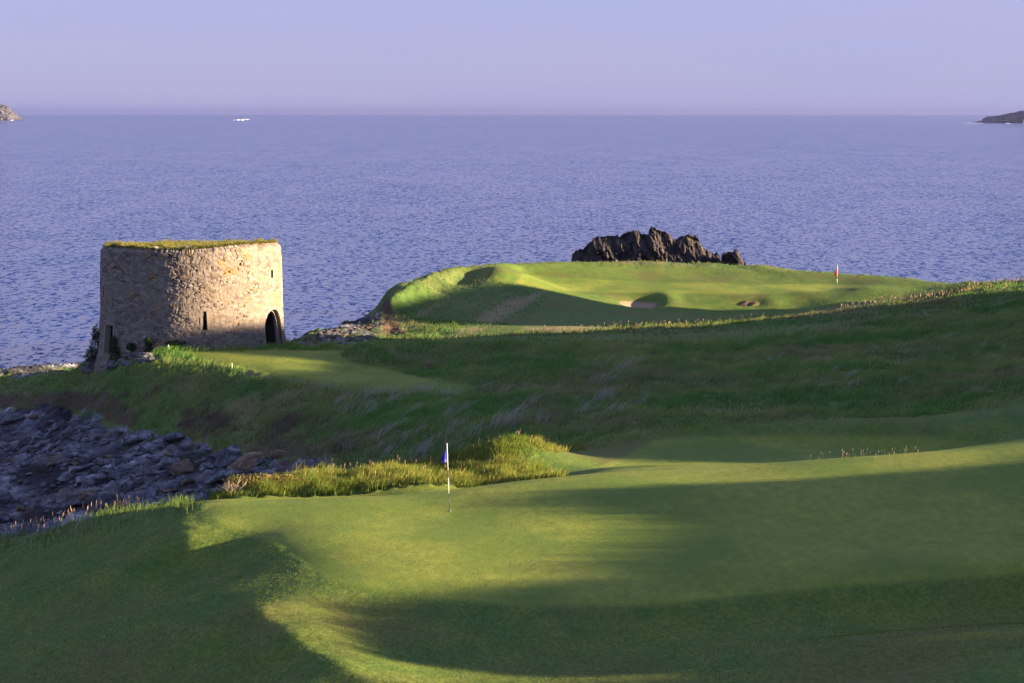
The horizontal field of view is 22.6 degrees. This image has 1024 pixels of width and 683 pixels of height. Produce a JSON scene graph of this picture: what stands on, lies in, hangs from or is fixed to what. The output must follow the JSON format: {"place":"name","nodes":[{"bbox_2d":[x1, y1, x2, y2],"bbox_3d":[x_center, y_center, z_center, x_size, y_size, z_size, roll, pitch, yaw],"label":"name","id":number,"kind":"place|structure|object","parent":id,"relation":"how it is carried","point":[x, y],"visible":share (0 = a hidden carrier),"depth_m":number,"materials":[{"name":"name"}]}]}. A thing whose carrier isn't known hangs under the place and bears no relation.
{"place":"outdoors","nodes":[
{"label":"outdoors","id":0,"kind":"place"},
{"bbox_2d":[0,104,25,119],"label":"island","id":1,"kind":"structure","parent":0,"point":[7,112],"depth_m":7943.07,"materials":[{"name":"grey stone"}]},
{"bbox_2d":[0,337,371,537],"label":"rocky shore","id":2,"kind":"structure","parent":0,"point":[37,467],"depth_m":142.10,"materials":[{"name":"grey stone"}]},
{"bbox_2d":[0,516,8,520],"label":"boulder","id":3,"kind":"object","parent":2,"relation":"on","point":[6,518],"visible":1,"depth_m":130.97,"materials":[{"name":"grey stone"}]},
{"bbox_2d":[0,490,14,505],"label":"boulder","id":4,"kind":"object","parent":2,"relation":"on","point":[7,497],"visible":1,"depth_m":135.86,"materials":[{"name":"grey stone"}]},
{"bbox_2d":[2,414,25,423],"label":"boulder","id":5,"kind":"object","parent":2,"relation":"on","point":[11,418],"visible":1,"depth_m":164.82,"materials":[{"name":"grey stone"}]},
{"bbox_2d":[9,435,31,450],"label":"boulder","id":6,"kind":"object","parent":2,"relation":"on","point":[18,444],"visible":0.98,"depth_m":160.72,"materials":[{"name":"grey stone"}]},
{"bbox_2d":[16,506,30,511],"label":"boulder","id":7,"kind":"object","parent":2,"relation":"on","point":[20,508],"visible":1,"depth_m":131.82,"materials":[{"name":"stone"}]},
{"bbox_2d":[20,461,28,466],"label":"boulder","id":8,"kind":"object","parent":2,"relation":"on","point":[25,463],"visible":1,"depth_m":146.42,"materials":[{"name":"grey stone"}]},
{"bbox_2d":[22,501,30,505],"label":"boulder","id":9,"kind":"object","parent":2,"relation":"on","point":[27,503],"visible":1,"depth_m":135.19,"materials":[{"name":"grey stone"}]},
{"bbox_2d":[27,414,36,419],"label":"boulder","id":10,"kind":"object","parent":2,"relation":"on","point":[34,416],"visible":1,"depth_m":164.54,"materials":[{"name":"grey stone"}]},
{"bbox_2d":[27,440,37,444],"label":"boulder","id":11,"kind":"object","parent":2,"relation":"on","point":[31,442],"visible":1,"depth_m":159.20,"materials":[{"name":"grey stone"}]},
{"bbox_2d":[45,452,55,455],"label":"boulder","id":12,"kind":"object","parent":2,"relation":"on","point":[49,454],"visible":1,"depth_m":148.03,"materials":[{"name":"grey stone"}]},
{"bbox_2d":[47,499,56,504],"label":"boulder","id":13,"kind":"object","parent":2,"relation":"on","point":[51,501],"visible":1,"depth_m":131.83,"materials":[{"name":"grey stone"}]},
{"bbox_2d":[47,462,58,466],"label":"boulder","id":14,"kind":"object","parent":2,"relation":"on","point":[49,464],"visible":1,"depth_m":145.23,"materials":[{"name":"grey stone"}]},
{"bbox_2d":[48,443,60,447],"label":"boulder","id":15,"kind":"object","parent":2,"relation":"on","point":[54,445],"visible":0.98,"depth_m":151.26,"materials":[{"name":"grey stone"}]},
{"bbox_2d":[49,423,60,430],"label":"boulder","id":16,"kind":"object","parent":2,"relation":"on","point":[55,426],"visible":1,"depth_m":163.15,"materials":[{"name":"grey stone"}]},
{"bbox_2d":[58,420,65,424],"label":"boulder","id":17,"kind":"object","parent":2,"relation":"on","point":[61,422],"visible":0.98,"depth_m":163.70,"materials":[{"name":"grey stone"}]},
{"bbox_2d":[59,462,68,467],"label":"boulder","id":18,"kind":"object","parent":2,"relation":"on","point":[63,465],"visible":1,"depth_m":145.04,"materials":[{"name":"grey stone"}]},
{"bbox_2d":[57,471,73,481],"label":"boulder","id":19,"kind":"object","parent":2,"relation":"on","point":[65,476],"visible":1,"depth_m":141.55,"materials":[{"name":"grey stone"}]},
{"bbox_2d":[63,502,71,508],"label":"boulder","id":20,"kind":"object","parent":2,"relation":"on","point":[65,506],"visible":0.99,"depth_m":129.82,"materials":[{"name":"grey stone"}]},
{"bbox_2d":[59,427,78,440],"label":"boulder","id":21,"kind":"object","parent":2,"relation":"on","point":[67,433],"visible":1,"depth_m":151.64,"materials":[{"name":"grey stone"}]},
{"bbox_2d":[67,452,78,457],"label":"boulder","id":22,"kind":"object","parent":2,"relation":"on","point":[72,455],"visible":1,"depth_m":146.31,"materials":[{"name":"grey stone"}]},
{"bbox_2d":[71,501,80,505],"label":"boulder","id":23,"kind":"object","parent":2,"relation":"on","point":[75,503],"visible":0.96,"depth_m":130.09,"materials":[{"name":"grey stone"}]},
{"bbox_2d":[68,465,85,472],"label":"boulder","id":24,"kind":"object","parent":2,"relation":"on","point":[73,469],"visible":0.99,"depth_m":142.84,"materials":[{"name":"grey stone"}]},
{"bbox_2d":[71,430,89,440],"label":"boulder","id":25,"kind":"object","parent":2,"relation":"on","point":[80,436],"visible":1,"depth_m":150.74,"materials":[{"name":"grey stone"}]},
{"bbox_2d":[77,424,93,430],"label":"boulder","id":26,"kind":"object","parent":2,"relation":"on","point":[88,427],"visible":1,"depth_m":151.40,"materials":[{"name":"grey stone"}]},
{"bbox_2d":[78,490,94,500],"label":"boulder","id":27,"kind":"object","parent":2,"relation":"on","point":[84,495],"visible":0.52,"depth_m":130.02,"materials":[{"name":"stone"}]},
{"bbox_2d":[78,453,96,464],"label":"boulder","id":28,"kind":"object","parent":2,"relation":"on","point":[84,458],"visible":0.99,"depth_m":145.44,"materials":[{"name":"grey stone"}]},
{"bbox_2d":[81,479,95,487],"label":"boulder","id":29,"kind":"object","parent":2,"relation":"on","point":[88,483],"visible":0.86,"depth_m":137.58,"materials":[{"name":"grey stone"}]},
{"bbox_2d":[74,474,105,484],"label":"boulder","id":30,"kind":"object","parent":2,"relation":"on","point":[80,479],"visible":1,"depth_m":138.47,"materials":[{"name":"grey stone"}]},
{"bbox_2d":[90,465,99,471],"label":"boulder","id":31,"kind":"object","parent":2,"relation":"on","point":[94,468],"visible":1,"depth_m":141.49,"materials":[{"name":"grey stone"}]},
{"bbox_2d":[88,433,104,440],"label":"boulder","id":32,"kind":"object","parent":2,"relation":"on","point":[91,437],"visible":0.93,"depth_m":150.31,"materials":[{"name":"grey stone"}]},
{"bbox_2d":[92,423,100,427],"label":"boulder","id":33,"kind":"object","parent":2,"relation":"on","point":[97,425],"visible":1,"depth_m":151.19,"materials":[{"name":"grey stone"}]},
{"bbox_2d":[86,486,119,511],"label":"boulder","id":34,"kind":"object","parent":2,"relation":"on","point":[106,497],"visible":0.88,"depth_m":127.45,"materials":[{"name":"grey stone"}]},
{"bbox_2d":[99,441,108,445],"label":"boulder","id":35,"kind":"object","parent":2,"relation":"on","point":[102,443],"visible":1,"depth_m":148.07,"materials":[{"name":"grey stone"}]},
{"bbox_2d":[102,469,111,473],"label":"boulder","id":36,"kind":"object","parent":2,"relation":"on","point":[107,471],"visible":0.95,"depth_m":139.99,"materials":[{"name":"grey stone"}]},
{"bbox_2d":[102,437,116,442],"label":"boulder","id":37,"kind":"object","parent":2,"relation":"on","point":[110,439],"visible":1,"depth_m":148.33,"materials":[{"name":"grey stone"}]},
{"bbox_2d":[103,458,121,466],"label":"boulder","id":38,"kind":"object","parent":2,"relation":"on","point":[115,462],"visible":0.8,"depth_m":142.44,"materials":[{"name":"grey stone"}]},
{"bbox_2d":[107,472,125,479],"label":"boulder","id":39,"kind":"object","parent":2,"relation":"on","point":[114,475],"visible":0.69,"depth_m":138.77,"materials":[{"name":"grey stone"}]},
{"bbox_2d":[122,458,132,462],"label":"boulder","id":40,"kind":"object","parent":2,"relation":"on","point":[126,460],"visible":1,"depth_m":142.21,"materials":[{"name":"grey stone"}]},
{"bbox_2d":[113,474,144,493],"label":"boulder","id":41,"kind":"object","parent":2,"relation":"on","point":[126,483],"visible":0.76,"depth_m":131.96,"materials":[{"name":"grey stone"}]},
{"bbox_2d":[122,434,143,443],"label":"boulder","id":42,"kind":"object","parent":2,"relation":"on","point":[133,438],"visible":1,"depth_m":145.70,"materials":[{"name":"grey stone"}]},
{"bbox_2d":[128,486,155,499],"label":"boulder","id":43,"kind":"object","parent":2,"relation":"on","point":[146,493],"visible":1,"depth_m":129.50,"materials":[{"name":"grey stone"}]},
{"bbox_2d":[138,468,152,478],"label":"boulder","id":44,"kind":"object","parent":2,"relation":"on","point":[146,474],"visible":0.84,"depth_m":137.20,"materials":[{"name":"grey stone"}]},
{"bbox_2d":[140,438,167,452],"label":"boulder","id":45,"kind":"object","parent":2,"relation":"on","point":[154,445],"visible":0.99,"depth_m":142.62,"materials":[{"name":"grey stone"}]},
{"bbox_2d":[145,451,171,461],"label":"boulder","id":46,"kind":"object","parent":2,"relation":"on","point":[155,457],"visible":0.72,"depth_m":139.78,"materials":[{"name":"grey stone"}]},
{"bbox_2d":[154,465,163,469],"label":"boulder","id":47,"kind":"object","parent":2,"relation":"on","point":[156,467],"visible":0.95,"depth_m":138.02,"materials":[{"name":"grey stone"}]},
{"bbox_2d":[152,468,171,477],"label":"boulder","id":48,"kind":"object","parent":2,"relation":"on","point":[165,473],"visible":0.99,"depth_m":136.75,"materials":[{"name":"grey stone"}]},
{"bbox_2d":[162,452,173,456],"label":"boulder","id":49,"kind":"object","parent":2,"relation":"on","point":[167,454],"visible":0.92,"depth_m":140.15,"materials":[{"name":"grey stone"}]},
{"bbox_2d":[158,456,178,468],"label":"boulder","id":50,"kind":"object","parent":2,"relation":"on","point":[165,462],"visible":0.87,"depth_m":137.03,"materials":[{"name":"grey stone"}]},
{"bbox_2d":[163,432,184,441],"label":"boulder","id":51,"kind":"object","parent":2,"relation":"on","point":[173,436],"visible":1,"depth_m":142.86,"materials":[{"name":"grey stone"}]},
{"bbox_2d":[169,460,193,476],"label":"boulder","id":52,"kind":"object","parent":2,"relation":"on","point":[180,468],"visible":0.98,"depth_m":136.18,"materials":[{"name":"grey stone"}]},
{"bbox_2d":[181,479,194,485],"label":"boulder","id":53,"kind":"object","parent":2,"relation":"on","point":[185,482],"visible":1,"depth_m":133.39,"materials":[{"name":"grey stone"}]},
{"bbox_2d":[183,489,194,493],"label":"boulder","id":54,"kind":"object","parent":2,"relation":"on","point":[186,491],"visible":0.99,"depth_m":129.15,"materials":[{"name":"grey stone"}]},
{"bbox_2d":[193,487,205,491],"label":"boulder","id":55,"kind":"object","parent":2,"relation":"on","point":[199,489],"visible":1,"depth_m":128.86,"materials":[{"name":"grey stone"}]},
{"bbox_2d":[193,453,216,464],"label":"boulder","id":56,"kind":"object","parent":2,"relation":"on","point":[211,458],"visible":0.52,"depth_m":135.62,"materials":[{"name":"grey stone"}]},
{"bbox_2d":[199,462,212,471],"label":"boulder","id":57,"kind":"object","parent":2,"relation":"on","point":[203,466],"visible":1,"depth_m":134.81,"materials":[{"name":"grey stone"}]},
{"bbox_2d":[203,469,236,483],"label":"boulder","id":58,"kind":"object","parent":2,"relation":"on","point":[218,476],"visible":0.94,"depth_m":128.98,"materials":[{"name":"grey stone"}]},
{"bbox_2d":[216,445,241,465],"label":"boulder","id":59,"kind":"object","parent":2,"relation":"on","point":[229,455],"visible":0.89,"depth_m":134.24,"materials":[{"name":"grey stone"}]},
{"bbox_2d":[229,463,234,468],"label":"boulder","id":60,"kind":"object","parent":2,"relation":"on","point":[232,466],"visible":0.24,"depth_m":132.23,"materials":[{"name":"grey stone"}]},
{"bbox_2d":[223,469,242,477],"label":"boulder","id":61,"kind":"object","parent":2,"relation":"on","point":[234,472],"visible":0.82,"depth_m":128.61,"materials":[{"name":"grey stone"}]},
{"bbox_2d":[235,452,263,472],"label":"boulder","id":62,"kind":"object","parent":2,"relation":"on","point":[246,462],"visible":0.96,"depth_m":129.40,"materials":[{"name":"stone"}]},
{"bbox_2d":[250,466,266,472],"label":"boulder","id":63,"kind":"object","parent":2,"relation":"on","point":[256,469],"visible":0.78,"depth_m":127.43,"materials":[{"name":"grey stone"}]},
{"bbox_2d":[256,459,266,464],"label":"boulder","id":64,"kind":"object","parent":2,"relation":"on","point":[260,461],"visible":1,"depth_m":129.50,"materials":[{"name":"grey stone"}]},
{"bbox_2d":[257,469,278,477],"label":"boulder","id":65,"kind":"object","parent":2,"relation":"on","point":[267,472],"visible":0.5,"depth_m":124.01,"materials":[{"name":"grey stone"}]},
{"bbox_2d":[268,450,287,458],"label":"boulder","id":66,"kind":"object","parent":2,"relation":"on","point":[274,454],"visible":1,"depth_m":129.25,"materials":[{"name":"grey stone"}]},
{"bbox_2d":[291,463,300,471],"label":"boulder","id":67,"kind":"object","parent":2,"relation":"on","point":[298,466],"visible":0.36,"depth_m":121.71,"materials":[{"name":"grey stone"}]},
{"bbox_2d":[301,459,323,468],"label":"boulder","id":68,"kind":"object","parent":2,"relation":"on","point":[309,462],"visible":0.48,"depth_m":119.96,"materials":[{"name":"grey stone"}]},
{"bbox_2d":[0,309,382,378],"bbox_3d":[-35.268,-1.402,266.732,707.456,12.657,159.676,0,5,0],"label":"rocky shore","id":69,"kind":"structure","parent":0,"point":[355,325],"depth_m":202.14,"materials":[{"name":"grey stone"}]},
{"bbox_2d":[178,350,471,391],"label":"tee ground","id":70,"kind":"structure","parent":0,"point":[326,366],"depth_m":152.07,"materials":[{"name":"green plant"}]},
{"bbox_2d":[0,115,1023,368],"bbox_3d":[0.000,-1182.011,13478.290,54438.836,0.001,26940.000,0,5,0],"label":"sea","id":71,"kind":"structure","parent":0,"point":[358,215],"depth_m":742.48,"materials":[{"name":"blue liquid"}]},
{"bbox_2d":[571,226,720,263],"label":"sea stack","id":72,"kind":"object","parent":71,"relation":"in","point":[654,245],"visible":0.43,"depth_m":302.00,"materials":[{"name":"grey stone"}]},
{"bbox_2d":[721,249,745,265],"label":"sea stack","id":73,"kind":"object","parent":71,"relation":"in","point":[734,257],"visible":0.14,"depth_m":301.06,"materials":[{"name":"grey stone"}]},
{"bbox_2d":[0,261,1023,682],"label":"ground","id":74,"kind":"structure","parent":0,"point":[576,309],"depth_m":71.27,"materials":[{"name":"green plant"}]},
{"bbox_2d":[138,352,152,357],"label":"rubble stone","id":75,"kind":"object","parent":74,"relation":"on","point":[141,355],"visible":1,"depth_m":157.85,"materials":[{"name":"grey stone"}]},
{"bbox_2d":[145,356,154,360],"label":"rubble stone","id":76,"kind":"object","parent":74,"relation":"on","point":[152,358],"visible":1,"depth_m":156.78,"materials":[{"name":"grey stone"}]},
{"bbox_2d":[94,237,285,373],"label":"stone tower","id":77,"kind":"structure","parent":74,"relation":"on","point":[195,293],"depth_m":163.34,"materials":[{"name":"beige stone"}]},
{"bbox_2d":[84,324,99,362],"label":"ivy bush","id":78,"kind":"object","parent":77,"relation":"attached to","point":[91,351],"visible":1,"depth_m":167.06,"materials":[{"name":"green plant"}]},
{"bbox_2d":[102,283,104,296],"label":"slit window","id":79,"kind":"structure","parent":77,"relation":"in","point":[103,288],"depth_m":165.88,"materials":[{"name":"stone"}]},
{"bbox_2d":[103,322,115,353],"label":"doorway","id":80,"kind":"structure","parent":77,"relation":"in","point":[107,329],"depth_m":165.52,"materials":[{"name":"stone"}]},
{"bbox_2d":[108,333,122,360],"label":"ivy bush","id":81,"kind":"object","parent":77,"relation":"attached to","point":[114,350],"visible":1,"depth_m":163.94,"materials":[{"name":"green plant"}]},
{"bbox_2d":[126,342,136,350],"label":"ivy bush","id":82,"kind":"object","parent":77,"relation":"attached to","point":[129,345],"visible":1,"depth_m":163.20,"materials":[{"name":"green plant"}]},
{"bbox_2d":[142,338,152,352],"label":"ivy bush","id":83,"kind":"object","parent":77,"relation":"attached to","point":[148,342],"visible":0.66,"depth_m":162.62,"materials":[{"name":"green plant"}]},
{"bbox_2d":[163,339,193,349],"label":"ivy bush","id":84,"kind":"object","parent":77,"relation":"attached to","point":[180,344],"visible":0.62,"depth_m":162.37,"materials":[{"name":"green plant"}]},
{"bbox_2d":[200,308,209,329],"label":"slit window","id":85,"kind":"structure","parent":77,"relation":"in","point":[204,309],"depth_m":162.68,"materials":[{"name":"stone"}]},
{"bbox_2d":[268,266,274,277],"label":"window","id":86,"kind":"structure","parent":77,"relation":"in","point":[272,271],"depth_m":166.17,"materials":[{"name":"stone"}]},
{"bbox_2d":[263,305,282,344],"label":"doorway","id":87,"kind":"structure","parent":77,"relation":"in","point":[272,325],"depth_m":167.43,"materials":[{"name":"stone"}]},
{"bbox_2d":[217,477,245,492],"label":"dead shrub","id":88,"kind":"object","parent":74,"relation":"on","point":[228,485],"visible":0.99,"depth_m":91.81,"materials":[{"name":"beige plant"}]},
{"bbox_2d":[222,472,313,489],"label":"bramble bush","id":89,"kind":"object","parent":74,"relation":"on","point":[247,478],"visible":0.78,"depth_m":92.71,"materials":[{"name":"green plant"}]},
{"bbox_2d":[33,326,987,462],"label":"dry marram grass","id":90,"kind":"structure","parent":74,"relation":"on","point":[283,430],"depth_m":135.76,"materials":[{"name":"plant"}]},
{"bbox_2d":[0,260,1023,567],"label":"rough grass","id":91,"kind":"structure","parent":74,"relation":"on","point":[466,466],"depth_m":137.32,"materials":[{"name":"green plant"}]},
{"bbox_2d":[5,275,1023,539],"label":"seed heads","id":92,"kind":"object","parent":74,"relation":"on","point":[683,405],"visible":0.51,"depth_m":122.15,"materials":[{"name":"beige plant"}]},
{"bbox_2d":[204,439,1023,606],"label":"putting green","id":93,"kind":"object","parent":74,"relation":"on","point":[648,536],"visible":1,"depth_m":74.07,"materials":[{"name":"green plant"}]},
{"bbox_2d":[441,447,450,510],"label":"flagstick","id":94,"kind":"object","parent":93,"relation":"on","point":[444,459],"visible":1,"depth_m":78.47,"materials":[{"name":"white paint"}]},
{"bbox_2d":[620,301,654,307],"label":"bunker sand","id":95,"kind":"structure","parent":74,"relation":"on","point":[637,304],"depth_m":247.83,"materials":[{"name":"beige sand"}]},
{"bbox_2d":[516,274,870,293],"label":"putting green","id":96,"kind":"object","parent":74,"relation":"on","point":[569,284],"visible":0.96,"depth_m":253.94,"materials":[{"name":"green plant"}]},
{"bbox_2d":[596,435,978,468],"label":"fairway","id":97,"kind":"structure","parent":74,"relation":"on","point":[725,450],"depth_m":104.21,"materials":[{"name":"green plant"}]},
{"bbox_2d":[0,0,1023,114],"label":"sky","id":98,"kind":"structure","parent":0,"point":[58,57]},
{"bbox_2d":[969,111,1023,122],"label":"island","id":99,"kind":"structure","parent":0,"point":[1016,117],"depth_m":5922.52,"materials":[{"name":"grey stone"}]}
]}

